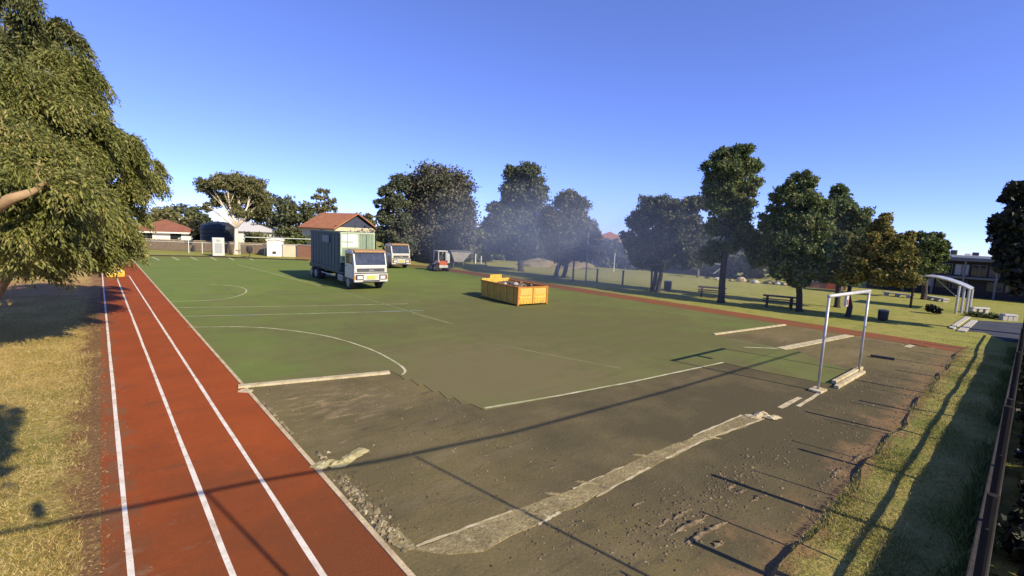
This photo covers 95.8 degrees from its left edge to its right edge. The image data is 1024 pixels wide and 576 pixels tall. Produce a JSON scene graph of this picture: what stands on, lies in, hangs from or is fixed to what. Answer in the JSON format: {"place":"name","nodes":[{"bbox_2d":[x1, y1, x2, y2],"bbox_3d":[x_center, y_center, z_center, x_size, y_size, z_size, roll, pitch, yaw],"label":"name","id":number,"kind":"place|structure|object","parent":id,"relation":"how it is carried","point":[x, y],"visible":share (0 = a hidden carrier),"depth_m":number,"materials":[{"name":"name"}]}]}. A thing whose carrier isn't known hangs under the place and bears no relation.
{"place":"outdoors","nodes":[
{"label":"outdoors","id":0,"kind":"place"},
{"bbox_2d":[0,262,100,575],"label":"grass verge","id":1,"kind":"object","parent":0,"point":[20,289],"depth_m":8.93,"materials":[{"name":"plant"}]},
{"bbox_2d":[0,0,103,89],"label":"gum tree","id":2,"kind":"object","parent":1,"relation":"on","point":[25,29],"visible":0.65,"depth_m":18.78,"materials":[{"name":"green plant"}]},
{"bbox_2d":[0,283,152,575],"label":"leaf litter","id":3,"kind":"object","parent":1,"relation":"on","point":[78,484],"visible":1,"depth_m":7.33,"materials":[{"name":"plant"}]},
{"bbox_2d":[0,42,173,298],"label":"wattle tree","id":4,"kind":"object","parent":1,"relation":"on","point":[67,156],"visible":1,"depth_m":13.62,"materials":[{"name":"green plant"}]},
{"bbox_2d":[100,261,414,575],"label":"running track","id":5,"kind":"structure","parent":0,"point":[221,478],"depth_m":7.32,"materials":[{"name":"rubber"}]},
{"bbox_2d":[112,269,124,276],"bbox_3d":[-26.433,-1.068,31.066,0.638,0.580,0.360,-2,8,-33],"label":"barrier block","id":6,"kind":"object","parent":5,"relation":"on","point":[123,273],"depth_m":31.07,"materials":[{"name":"yellow plastic"}]},
{"bbox_2d":[297,244,310,257],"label":"brick wall","id":7,"kind":"structure","parent":0,"point":[303,251],"depth_m":56.07,"materials":[{"name":"brick"}]},
{"bbox_2d":[298,213,375,248],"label":"brick house","id":8,"kind":"structure","parent":0,"point":[354,222],"depth_m":67.34,"materials":[{"name":"tile"}]},
{"bbox_2d":[0,0,1023,255],"label":"sky","id":9,"kind":"structure","parent":0,"point":[916,107],"materials":[{"name":"blue"}]},
{"bbox_2d":[132,219,1023,491],"bbox_3d":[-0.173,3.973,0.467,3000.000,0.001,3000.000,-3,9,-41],"label":"ground","id":10,"kind":"structure","parent":0,"point":[916,321],"depth_m":35.46,"materials":[{"name":"green plant"}]},
{"bbox_2d":[139,219,193,240],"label":"tiled house","id":11,"kind":"structure","parent":10,"relation":"on","point":[166,229],"depth_m":72.31,"materials":[{"name":"brown tile"}]},
{"bbox_2d":[140,232,152,238],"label":"window","id":12,"kind":"structure","parent":11,"relation":"in","point":[150,236],"depth_m":70.53,"materials":[{"name":"black glass"}]},
{"bbox_2d":[170,233,181,239],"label":"window","id":13,"kind":"structure","parent":11,"relation":"in","point":[174,236],"depth_m":72.46,"materials":[{"name":"black glass"}]},
{"bbox_2d":[146,205,194,226],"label":"garden tree","id":14,"kind":"object","parent":10,"relation":"on","point":[167,212],"visible":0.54,"depth_m":76.85,"materials":[{"name":"green plant"}]},
{"bbox_2d":[149,255,208,256],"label":"court kerb","id":15,"kind":"structure","parent":10,"relation":"on","point":[179,255],"depth_m":49.88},
{"bbox_2d":[170,203,218,223],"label":"garden tree","id":16,"kind":"object","parent":10,"relation":"on","point":[195,212],"visible":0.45,"depth_m":84.14,"materials":[{"name":"green plant"}]},
{"bbox_2d":[188,219,202,240],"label":"cypress shrub","id":17,"kind":"object","parent":10,"relation":"on","point":[195,225],"visible":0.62,"depth_m":68.58,"materials":[{"name":"green plant"}]},
{"bbox_2d":[145,238,266,253],"bbox_3d":[-40.551,-5.378,58.749,18.585,1.370,0.110,2,7,-4],"label":"paling fence","id":18,"kind":"object","parent":10,"relation":"on","point":[207,246],"visible":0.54,"depth_m":58.73,"materials":[{"name":"wood"}]},
{"bbox_2d":[150,237,264,254],"bbox_3d":[-37.152,-5.094,55.674,13.499,1.898,0.511,1,7,-12],"label":"fence","id":19,"kind":"object","parent":10,"relation":"on","point":[203,242],"visible":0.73,"depth_m":55.73,"materials":[{"name":"metal"}]},
{"bbox_2d":[211,237,224,255],"bbox_3d":[-33.425,-4.670,52.594,1.240,2.100,0.880,-3,8,-37],"label":"white cabinet","id":20,"kind":"object","parent":10,"relation":"on","point":[218,248],"visible":1,"depth_m":52.26,"materials":[{"name":"paint"}]},
{"bbox_2d":[200,221,237,242],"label":"water tank","id":21,"kind":"object","parent":10,"relation":"on","point":[215,229],"visible":0.56,"depth_m":65.41,"materials":[{"name":"blue plastic"}]},
{"bbox_2d":[227,243,232,254],"bbox_3d":[-34.142,-4.715,55.922,1.083,1.521,0.338,8,8,38],"label":"stump post","id":22,"kind":"object","parent":10,"relation":"on","point":[229,248],"visible":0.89,"depth_m":55.80,"materials":[{"name":"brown wood"}]},
{"bbox_2d":[192,170,276,254],"bbox_3d":[-34.303,-9.406,57.046,5.771,10.508,8.856,8,9,41],"label":"white gum tree","id":23,"kind":"object","parent":10,"relation":"on","point":[251,193],"visible":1,"depth_m":56.44,"materials":[{"name":"green plant"}]},
{"bbox_2d":[246,246,252,256],"bbox_3d":[-30.172,-4.165,53.144,0.680,1.250,0.663,-3,9,-41],"label":"bin post","id":24,"kind":"object","parent":10,"relation":"on","point":[249,249],"visible":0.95,"depth_m":52.90,"materials":[{"name":"black plastic"}]},
{"bbox_2d":[222,217,284,241],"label":"metal roof house","id":25,"kind":"structure","parent":10,"relation":"on","point":[246,227],"depth_m":74.85,"materials":[{"name":"white metal"}]},
{"bbox_2d":[243,231,268,243],"bbox_3d":[-35.637,-6.499,64.526,3.289,2.923,3.400,-3,9,-41],"label":"hedge shrub","id":26,"kind":"object","parent":10,"relation":"on","point":[248,235],"visible":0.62,"depth_m":63.98,"materials":[{"name":"green plant"}]},
{"bbox_2d":[209,256,307,260],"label":"court kerb","id":27,"kind":"structure","parent":10,"relation":"on","point":[257,258],"depth_m":51.26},
{"bbox_2d":[251,237,299,256],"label":"garden shed","id":28,"kind":"structure","parent":10,"relation":"on","point":[274,246],"depth_m":56.17,"materials":[{"name":"white plastic"}]},
{"bbox_2d":[261,193,301,237],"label":"garden tree","id":29,"kind":"object","parent":10,"relation":"on","point":[279,200],"visible":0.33,"depth_m":77.08,"materials":[{"name":"green plant"}]},
{"bbox_2d":[282,244,296,256],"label":"cream wall panel","id":30,"kind":"structure","parent":10,"relation":"on","point":[289,250],"depth_m":56.48,"materials":[{"name":"paint"}]},
{"bbox_2d":[272,200,315,244],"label":"garden tree","id":31,"kind":"object","parent":10,"relation":"on","point":[293,217],"visible":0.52,"depth_m":74.54,"materials":[{"name":"green plant"}]},
{"bbox_2d":[284,233,310,244],"bbox_3d":[-30.311,-6.367,65.026,3.740,2.965,2.440,0,7,-21],"label":"hedge shrub","id":32,"kind":"object","parent":10,"relation":"on","point":[302,240],"visible":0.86,"depth_m":64.66,"materials":[{"name":"green plant"}]},
{"bbox_2d":[310,188,338,215],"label":"pine tree","id":33,"kind":"object","parent":10,"relation":"on","point":[325,207],"visible":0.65,"depth_m":80.02,"materials":[{"name":"green plant"}]},
{"bbox_2d":[356,212,376,225],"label":"garden tree","id":34,"kind":"object","parent":10,"relation":"on","point":[369,216],"visible":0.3,"depth_m":88.38,"materials":[{"name":"green plant"}]},
{"bbox_2d":[372,173,417,254],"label":"norfolk tree","id":35,"kind":"object","parent":10,"relation":"on","point":[391,201],"visible":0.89,"depth_m":54.78,"materials":[{"name":"green plant"}]},
{"bbox_2d":[375,226,427,257],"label":"hedge tree","id":36,"kind":"object","parent":10,"relation":"on","point":[383,241],"visible":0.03,"depth_m":65.93,"materials":[{"name":"green plant"}]},
{"bbox_2d":[399,158,482,262],"bbox_3d":[-9.377,-9.648,59.522,11.002,13.205,9.787,6,7,24],"label":"fig tree","id":37,"kind":"object","parent":10,"relation":"on","point":[441,210],"visible":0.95,"depth_m":57.58,"materials":[{"name":"green plant"}]},
{"bbox_2d":[445,250,472,268],"bbox_3d":[-5.764,-3.096,50.211,2.900,1.952,1.520,1,7,-10],"label":"skip hopper","id":38,"kind":"object","parent":10,"relation":"on","point":[460,255],"visible":0.91,"depth_m":49.52,"materials":[{"name":"metal"}]},
{"bbox_2d":[468,223,502,261],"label":"hedge tree","id":39,"kind":"object","parent":10,"relation":"on","point":[484,254],"visible":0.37,"depth_m":63.28,"materials":[{"name":"green plant"}]},
{"bbox_2d":[135,256,849,409],"bbox_3d":[-11.138,-0.434,33.745,23.720,0.014,57.909,-3,9,-41],"label":"turf court","id":40,"kind":"object","parent":10,"relation":"on","point":[459,338],"visible":0.98,"depth_m":18.27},
{"bbox_2d":[309,230,390,288],"bbox_3d":[-11.980,-2.223,33.164,2.730,3.625,10.030,-3,9,-38],"label":"container truck","id":41,"kind":"object","parent":40,"relation":"on","point":[351,259],"visible":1,"depth_m":30.69,"materials":[{"name":"white paint"}]},
{"bbox_2d":[384,243,412,267],"bbox_3d":[-12.938,-3.513,48.624,2.580,2.496,5.930,-3,9,-39],"label":"tipper truck","id":42,"kind":"object","parent":40,"relation":"on","point":[399,253],"visible":0.66,"depth_m":46.48,"materials":[{"name":"white paint"}]},
{"bbox_2d":[426,250,449,271],"bbox_3d":[-7.368,-2.744,46.040,1.493,2.057,2.600,-2,8,-33],"label":"compact loader","id":43,"kind":"object","parent":40,"relation":"on","point":[437,264],"visible":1,"depth_m":45.38,"materials":[{"name":"white paint"}]},
{"bbox_2d":[481,274,547,305],"bbox_3d":[0.073,0.068,27.726,2.180,1.398,3.940,-2,8,-35],"label":"skip bin","id":44,"kind":"object","parent":40,"relation":"on","point":[491,287],"visible":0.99,"depth_m":26.58,"materials":[{"name":"yellow metal"}]},
{"bbox_2d":[497,280,528,286],"bbox_3d":[0.085,-0.139,27.697,1.940,0.614,3.650,-2,8,-35],"label":"rubble heap","id":45,"kind":"object","parent":44,"relation":"in","point":[509,282],"visible":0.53,"depth_m":27.29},
{"bbox_2d":[519,288,532,303],"bbox_3d":[0.756,0.436,25.889,0.980,0.920,0.085,-2,8,-35],"label":"door","id":46,"kind":"structure","parent":44,"relation":"in","point":[525,297],"depth_m":25.87,"materials":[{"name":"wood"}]},
{"bbox_2d":[533,287,546,302],"bbox_3d":[1.602,0.402,26.486,0.980,0.920,0.085,-2,8,-35],"label":"door","id":47,"kind":"structure","parent":44,"relation":"in","point":[539,292],"depth_m":26.45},
{"bbox_2d":[478,161,551,271],"bbox_3d":[0.947,-7.554,49.343,6.883,11.744,6.656,-3,9,-41],"label":"tall tree","id":48,"kind":"object","parent":10,"relation":"on","point":[511,219],"visible":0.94,"depth_m":48.37,"materials":[{"name":"green plant"}]},
{"bbox_2d":[494,227,541,260],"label":"hedge tree","id":49,"kind":"object","parent":10,"relation":"on","point":[506,255],"visible":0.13,"depth_m":68.69,"materials":[{"name":"green plant"}]},
{"bbox_2d":[516,258,556,267],"bbox_3d":[3.506,-3.387,59.973,5.841,1.032,5.634,3,7,1],"label":"sand mound","id":50,"kind":"object","parent":10,"relation":"on","point":[537,262],"visible":0.83,"depth_m":58.12,"materials":[{"name":"sand"}]},
{"bbox_2d":[528,230,572,262],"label":"hedge tree","id":51,"kind":"object","parent":10,"relation":"on","point":[542,255],"visible":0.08,"depth_m":66.41,"materials":[{"name":"green plant"}]},
{"bbox_2d":[147,256,956,575],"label":"bare pad","id":52,"kind":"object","parent":10,"relation":"on","point":[585,436],"visible":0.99,"depth_m":8.61,"materials":[{"name":"soil"}]},
{"bbox_2d":[260,400,406,552],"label":"turf crumbs","id":53,"kind":"object","parent":52,"relation":"on","point":[380,523],"visible":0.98,"depth_m":6.68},
{"bbox_2d":[310,447,368,469],"bbox_3d":[-2.893,2.929,7.942,0.463,0.078,1.018,8,9,39],"label":"turf scrap","id":54,"kind":"object","parent":52,"relation":"on","point":[346,459],"visible":1,"depth_m":7.82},
{"bbox_2d":[412,415,763,554],"bbox_3d":[2.242,3.176,8.299,8.582,0.099,0.715,-3,9,-38],"label":"sand strip","id":55,"kind":"object","parent":52,"relation":"on","point":[486,534],"visible":0.99,"depth_m":6.87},
{"bbox_2d":[267,349,946,575],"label":"soil clods","id":56,"kind":"object","parent":52,"relation":"on","point":[642,527],"visible":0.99,"depth_m":7.38,"materials":[{"name":"soil"}]},
{"bbox_2d":[745,411,781,419],"bbox_3d":[5.863,2.971,10.791,0.759,0.088,0.475,-1,7,-26],"label":"turf scrap","id":57,"kind":"object","parent":52,"relation":"on","point":[759,415],"visible":1,"depth_m":10.76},
{"bbox_2d":[808,289,871,393],"bbox_3d":[9.878,1.468,13.754,3.712,2.724,0.320,-3,8,-38],"label":"goal frame","id":58,"kind":"object","parent":52,"relation":"on","point":[818,389],"visible":0.97,"depth_m":12.92,"materials":[{"name":"white paint"}]},
{"bbox_2d":[832,366,862,383],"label":"timber beam","id":59,"kind":"structure","parent":52,"relation":"on","point":[845,375],"depth_m":14.28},
{"bbox_2d":[834,370,865,388],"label":"timber beam","id":60,"kind":"structure","parent":52,"relation":"on","point":[844,382],"depth_m":13.90,"materials":[{"name":"wood"}]},
{"bbox_2d":[870,354,894,359],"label":"timber beam","id":61,"kind":"structure","parent":52,"relation":"on","point":[882,357],"depth_m":17.08,"materials":[{"name":"black wood"}]},
{"bbox_2d":[556,232,562,279],"bbox_3d":[4.296,-2.873,41.803,0.440,4.320,0.266,-3,9,-41],"label":"light pole","id":62,"kind":"object","parent":10,"relation":"on","point":[558,263],"visible":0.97,"depth_m":41.84,"materials":[{"name":"metal"}]},
{"bbox_2d":[572,259,574,280],"bbox_3d":[5.549,-1.629,41.759,0.203,1.970,0.203,0,7,-19],"label":"field post","id":63,"kind":"object","parent":10,"relation":"on","point":[573,270],"visible":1,"depth_m":41.70,"materials":[{"name":"grey metal"}]},
{"bbox_2d":[537,188,611,277],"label":"bushy tree","id":64,"kind":"object","parent":10,"relation":"on","point":[571,220],"visible":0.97,"depth_m":41.49,"materials":[{"name":"green plant"}]},
{"bbox_2d":[555,261,594,268],"bbox_3d":[7.616,-3.147,59.570,6.108,1.005,5.736,0,7,-21],"label":"sand mound","id":65,"kind":"object","parent":10,"relation":"on","point":[579,265],"visible":0.66,"depth_m":57.44,"materials":[{"name":"sand"}]},
{"bbox_2d":[584,233,590,281],"bbox_3d":[6.784,-2.748,41.446,0.440,4.370,0.266,-3,9,-41],"label":"light pole","id":66,"kind":"object","parent":10,"relation":"on","point":[586,261],"visible":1,"depth_m":41.41,"materials":[{"name":"metal"}]},
{"bbox_2d":[582,237,608,263],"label":"hedge tree","id":67,"kind":"object","parent":10,"relation":"on","point":[594,261],"visible":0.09,"depth_m":70.69,"materials":[{"name":"green plant"}]},
{"bbox_2d":[590,219,600,264],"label":"bushy tree","id":68,"kind":"object","parent":10,"relation":"on","point":[595,223],"visible":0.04,"depth_m":58.42,"materials":[{"name":"green plant"}]},
{"bbox_2d":[598,235,649,269],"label":"hedge tree","id":69,"kind":"object","parent":10,"relation":"on","point":[621,257],"visible":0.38,"depth_m":62.35,"materials":[{"name":"green plant"}]},
{"bbox_2d":[618,192,709,291],"bbox_3d":[11.825,-3.535,35.998,7.073,7.803,3.742,4,7,16],"label":"tree","id":70,"kind":"object","parent":10,"relation":"on","point":[652,249],"visible":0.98,"depth_m":35.25,"materials":[{"name":"green plant"}]},
{"bbox_2d":[664,281,671,289],"bbox_3d":[12.646,-0.233,37.552,0.664,0.735,0.612,-3,9,-41],"label":"litter bin","id":71,"kind":"object","parent":10,"relation":"on","point":[667,285],"visible":1,"depth_m":37.32,"materials":[{"name":"black plastic"}]},
{"bbox_2d":[658,232,702,273],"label":"hedge tree","id":72,"kind":"object","parent":10,"relation":"on","point":[690,270],"visible":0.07,"depth_m":58.49,"materials":[{"name":"green plant"}]},
{"bbox_2d":[693,233,743,277],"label":"hedge tree","id":73,"kind":"object","parent":10,"relation":"on","point":[732,265],"visible":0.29,"depth_m":53.69,"materials":[{"name":"green plant"}]},
{"bbox_2d":[697,142,765,302],"bbox_3d":[14.756,-4.262,31.046,4.882,10.615,3.105,4,7,14],"label":"tree","id":74,"kind":"object","parent":10,"relation":"on","point":[727,192],"visible":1,"depth_m":30.43,"materials":[{"name":"green plant"}]},
{"bbox_2d":[736,232,770,278],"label":"hedge tree","id":75,"kind":"object","parent":10,"relation":"on","point":[747,271],"visible":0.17,"depth_m":51.83,"materials":[{"name":"green plant"}]},
{"bbox_2d":[755,169,838,311],"bbox_3d":[17.144,-2.810,28.073,2.770,8.679,4.322,-3,9,-41],"label":"tree","id":76,"kind":"object","parent":10,"relation":"on","point":[798,228],"visible":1,"depth_m":27.47,"materials":[{"name":"green plant"}]},
{"bbox_2d":[806,279,845,290],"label":"brick block","id":77,"kind":"structure","parent":10,"relation":"on","point":[816,284],"depth_m":44.89,"materials":[{"name":"red brick"}]},
{"bbox_2d":[826,282,834,288],"bbox_3d":[30.704,-0.727,44.500,0.700,1.680,0.037,7,8,34],"label":"door","id":78,"kind":"structure","parent":77,"relation":"in","point":[828,286],"depth_m":44.55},
{"bbox_2d":[813,182,875,307],"bbox_3d":[21.480,-2.638,29.995,3.144,8.268,3.749,-3,9,-41],"label":"tree","id":79,"kind":"object","parent":10,"relation":"on","point":[850,218],"visible":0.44,"depth_m":29.39,"materials":[{"name":"green plant"}]},
{"bbox_2d":[834,212,925,316],"bbox_3d":[20.261,-1.081,25.450,2.543,6.182,4.036,-3,9,-41],"label":"tree","id":80,"kind":"object","parent":10,"relation":"on","point":[883,252],"visible":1,"depth_m":24.89,"materials":[{"name":"green plant"}]},
{"bbox_2d":[877,309,888,320],"bbox_3d":[21.177,1.521,26.375,0.569,0.602,0.524,-3,9,-41],"label":"litter bin","id":81,"kind":"object","parent":10,"relation":"on","point":[883,314],"visible":1,"depth_m":26.19,"materials":[{"name":"black plastic"}]},
{"bbox_2d":[883,291,913,297],"bbox_3d":[33.739,0.599,40.429,0.500,0.300,2.220,0,7,-19],"label":"garden edging","id":82,"kind":"object","parent":10,"relation":"on","point":[899,294],"visible":0.95,"depth_m":40.31,"materials":[{"name":"concrete"}]},
{"bbox_2d":[914,230,952,299],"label":"school tree","id":83,"kind":"object","parent":10,"relation":"on","point":[935,247],"visible":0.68,"depth_m":37.86,"materials":[{"name":"green plant"}]},
{"bbox_2d":[925,304,943,313],"bbox_3d":[27.448,1.392,30.219,0.910,0.777,1.186,4,7,15],"label":"shrub","id":84,"kind":"object","parent":10,"relation":"on","point":[932,308],"visible":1,"depth_m":29.95,"materials":[{"name":"green plant"}]},
{"bbox_2d":[927,296,949,301],"bbox_3d":[35.274,0.910,38.356,0.500,0.300,1.916,3,7,6],"label":"garden edging","id":85,"kind":"object","parent":10,"relation":"on","point":[934,298],"visible":0.84,"depth_m":38.23,"materials":[{"name":"concrete"}]},
{"bbox_2d":[909,275,973,313],"bbox_3d":[30.119,0.342,32.358,3.379,2.380,2.998,-3,9,-41],"label":"shelter","id":86,"kind":"object","parent":10,"relation":"on","point":[970,288],"visible":0.88,"depth_m":31.43,"materials":[{"name":"metal"}]},
{"bbox_2d":[968,306,989,312],"bbox_3d":[31.765,1.507,31.459,1.070,0.420,0.400,3,7,3],"label":"garden bench","id":87,"kind":"object","parent":10,"relation":"on","point":[981,309],"visible":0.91,"depth_m":31.31,"materials":[{"name":"white paint"}]},
{"bbox_2d":[963,311,998,318],"bbox_3d":[30.017,1.728,29.509,1.620,0.522,1.438,3,7,6],"label":"hedge","id":88,"kind":"object","parent":10,"relation":"on","point":[984,314],"visible":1,"depth_m":29.29,"materials":[{"name":"green plant"}]},
{"bbox_2d":[984,179,1023,296],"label":"shade tree","id":89,"kind":"object","parent":10,"relation":"on","point":[1005,230],"visible":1,"depth_m":22.66,"materials":[{"name":"green plant"}]},
{"bbox_2d":[989,355,1023,575],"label":"dark hedge","id":90,"kind":"object","parent":10,"relation":"on","point":[1012,539],"visible":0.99,"depth_m":6.10,"materials":[{"name":"green plant"}]},
{"bbox_2d":[998,313,1018,320],"bbox_3d":[30.716,1.807,28.604,0.791,0.400,0.400,4,7,9],"label":"garden bench","id":91,"kind":"object","parent":10,"relation":"on","point":[1008,317],"visible":1,"depth_m":28.47,"materials":[{"name":"white paint"}]},
{"bbox_2d":[602,232,622,244],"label":"red roof house","id":92,"kind":"structure","parent":0,"point":[611,235],"depth_m":80.71,"materials":[{"name":"ceramic"}]},
{"bbox_2d":[295,258,966,351],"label":"track","id":93,"kind":"structure","parent":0,"point":[954,348],"depth_m":25.55,"materials":[{"name":"rubber"}]},
{"bbox_2d":[692,263,705,277],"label":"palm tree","id":94,"kind":"object","parent":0,"point":[697,275],"visible":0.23,"depth_m":51.81,"materials":[{"name":"green plant"}]},
{"bbox_2d":[698,286,726,296],"bbox_3d":[14.650,0.306,33.927,1.900,0.745,1.650,5,7,22],"label":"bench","id":95,"kind":"object","parent":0,"point":[702,289],"visible":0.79,"depth_m":33.69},
{"bbox_2d":[736,277,746,281],"bbox_3d":[24.346,-0.924,49.067,1.018,0.493,1.004,5,7,17],"label":"boulder","id":96,"kind":"object","parent":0,"point":[740,279],"visible":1,"depth_m":48.71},
{"bbox_2d":[762,294,795,309],"bbox_3d":[17.355,0.880,30.052,1.900,0.745,1.650,6,8,28],"label":"bench","id":97,"kind":"object","parent":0,"point":[791,300],"visible":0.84,"depth_m":29.82,"materials":[{"name":"wood"}]},
{"bbox_2d":[770,346,1023,575],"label":"grass bank","id":98,"kind":"structure","parent":0,"point":[1002,565],"depth_m":7.63,"materials":[{"name":"plant"}]},
{"bbox_2d":[916,346,1016,575],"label":"fence weeds","id":99,"kind":"object","parent":98,"relation":"on","point":[972,498],"visible":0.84,"depth_m":7.39,"materials":[{"name":"plant"}]},
{"bbox_2d":[966,321,1023,575],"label":"boundary fence","id":100,"kind":"object","parent":98,"relation":"on","point":[980,555],"visible":1,"depth_m":5.70,"materials":[{"name":"metal"}]},
{"bbox_2d":[866,250,1023,301],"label":"school building","id":101,"kind":"structure","parent":0,"point":[977,273],"depth_m":42.58,"materials":[{"name":"grey"}]},
{"bbox_2d":[920,277,933,285],"bbox_3d":[40.351,-0.602,44.963,0.067,0.800,1.000,-3,9,-41],"label":"window","id":102,"kind":"structure","parent":101,"relation":"in","point":[929,279],"depth_m":44.80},
{"bbox_2d":[935,278,949,287],"bbox_3d":[41.111,-0.469,44.110,0.067,0.800,1.000,-3,9,-41],"label":"window","id":103,"kind":"structure","parent":101,"relation":"in","point":[944,282],"depth_m":44.13,"materials":[{"name":"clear glass"}]},
{"bbox_2d":[937,263,952,274],"bbox_3d":[41.170,-1.833,43.949,0.067,1.050,1.000,-3,9,-41],"label":"window","id":104,"kind":"structure","parent":101,"relation":"in","point":[949,272],"depth_m":43.71,"materials":[{"name":"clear glass"}]},
{"bbox_2d":[952,280,967,288],"bbox_3d":[41.870,-0.335,43.256,0.067,0.800,1.000,-3,9,-41],"label":"window","id":105,"kind":"structure","parent":101,"relation":"in","point":[954,285],"depth_m":43.39,"materials":[{"name":"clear glass"}]},
{"bbox_2d":[954,264,969,275],"bbox_3d":[41.929,-1.700,43.096,0.067,1.050,1.000,-3,9,-41],"label":"window","id":106,"kind":"structure","parent":101,"relation":"in","point":[959,268],"depth_m":43.14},
{"bbox_2d":[971,265,987,276],"bbox_3d":[42.688,-1.566,42.242,0.067,1.050,1.000,-3,9,-41],"label":"window","id":107,"kind":"structure","parent":101,"relation":"in","point":[977,270],"depth_m":42.22,"materials":[{"name":"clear glass"}]},
{"bbox_2d":[989,266,999,277],"bbox_3d":[43.448,-1.433,41.389,0.067,1.050,1.000,-3,9,-41],"label":"window","id":108,"kind":"structure","parent":101,"relation":"in","point":[992,274],"depth_m":41.60,"materials":[{"name":"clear glass"}]},
{"bbox_2d":[986,282,1003,291],"bbox_3d":[43.388,-0.068,41.549,0.067,0.800,1.000,-3,9,-41],"label":"window","id":109,"kind":"structure","parent":101,"relation":"in","point":[990,286],"depth_m":41.59,"materials":[{"name":"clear glass"}]},
{"bbox_2d":[1005,285,1012,292],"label":"window","id":110,"kind":"structure","parent":101,"relation":"in","point":[1007,289],"depth_m":40.93,"materials":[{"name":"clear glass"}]},
{"bbox_2d":[949,316,1022,342],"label":"path","id":111,"kind":"structure","parent":0,"point":[1007,331],"depth_m":25.14,"materials":[{"name":"concrete"}]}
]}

